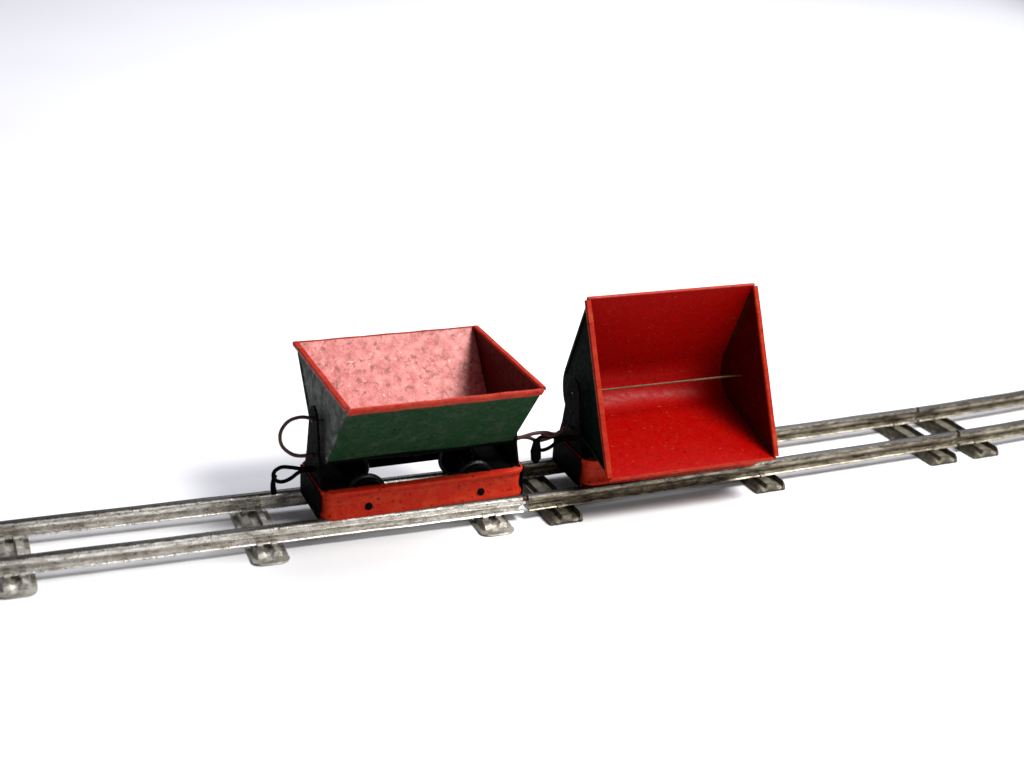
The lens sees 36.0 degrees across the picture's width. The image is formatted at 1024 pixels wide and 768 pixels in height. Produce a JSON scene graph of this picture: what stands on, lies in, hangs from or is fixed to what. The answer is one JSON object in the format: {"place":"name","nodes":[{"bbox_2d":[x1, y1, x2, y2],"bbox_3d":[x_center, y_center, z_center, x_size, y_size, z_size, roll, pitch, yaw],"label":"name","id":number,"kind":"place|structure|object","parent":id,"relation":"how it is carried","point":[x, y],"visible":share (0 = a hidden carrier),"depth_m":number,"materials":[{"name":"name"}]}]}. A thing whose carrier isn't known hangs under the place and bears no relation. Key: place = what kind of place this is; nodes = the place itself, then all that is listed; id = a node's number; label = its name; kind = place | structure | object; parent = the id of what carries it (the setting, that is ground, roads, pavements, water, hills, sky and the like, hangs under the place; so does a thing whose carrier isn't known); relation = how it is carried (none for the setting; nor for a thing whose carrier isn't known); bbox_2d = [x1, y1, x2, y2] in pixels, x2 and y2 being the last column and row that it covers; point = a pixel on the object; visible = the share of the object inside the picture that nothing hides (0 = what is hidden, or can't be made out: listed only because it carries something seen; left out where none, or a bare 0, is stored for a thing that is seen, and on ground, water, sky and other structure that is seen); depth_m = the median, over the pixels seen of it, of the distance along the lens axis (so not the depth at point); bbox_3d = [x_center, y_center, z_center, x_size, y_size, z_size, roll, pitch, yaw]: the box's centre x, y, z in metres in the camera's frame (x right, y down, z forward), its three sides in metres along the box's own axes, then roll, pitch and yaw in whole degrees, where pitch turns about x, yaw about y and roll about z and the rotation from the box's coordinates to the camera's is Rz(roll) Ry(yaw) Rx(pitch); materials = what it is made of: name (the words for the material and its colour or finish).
{"place":"outdoors","nodes":[
{"label":"outdoors","id":0,"kind":"place"},
{"bbox_2d":[0,0,1023,767],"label":"ground","id":1,"kind":"structure","parent":0,"point":[210,210],"depth_m":0.91,"materials":[{"name":"white paper"}]},
{"bbox_2d":[0,471,522,599],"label":"track section","id":2,"kind":"object","parent":1,"relation":"on","point":[259,535],"visible":0.81,"depth_m":0.66,"materials":[{"name":"metal"}]},
{"bbox_2d":[270,325,570,520],"bbox_3d":[-0.036,0.019,0.683,0.139,0.061,0.081,-6,23,-22],"label":"tipper wagon","id":3,"kind":"object","parent":2,"relation":"on","point":[457,403],"visible":1,"depth_m":0.68,"materials":[{"name":"red metal"}]},
{"bbox_2d":[520,407,957,524],"bbox_3d":[0.105,0.036,0.754,0.239,0.011,0.057,-7,24,-23],"label":"track section","id":4,"kind":"object","parent":1,"relation":"on","point":[546,499],"visible":0.77,"depth_m":0.74,"materials":[{"name":"metal"}]},
{"bbox_2d":[530,283,778,485],"bbox_3d":[0.064,0.001,0.710,0.111,0.085,0.056,-6,23,-22],"label":"tipper wagon","id":5,"kind":"object","parent":4,"relation":"on","point":[665,383],"visible":1,"depth_m":0.72,"materials":[{"name":"red metal"}]},
{"bbox_2d":[914,390,1023,458],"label":"track section","id":6,"kind":"object","parent":1,"relation":"on","point":[974,443],"visible":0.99,"depth_m":0.81,"materials":[{"name":"metal"}]}
]}

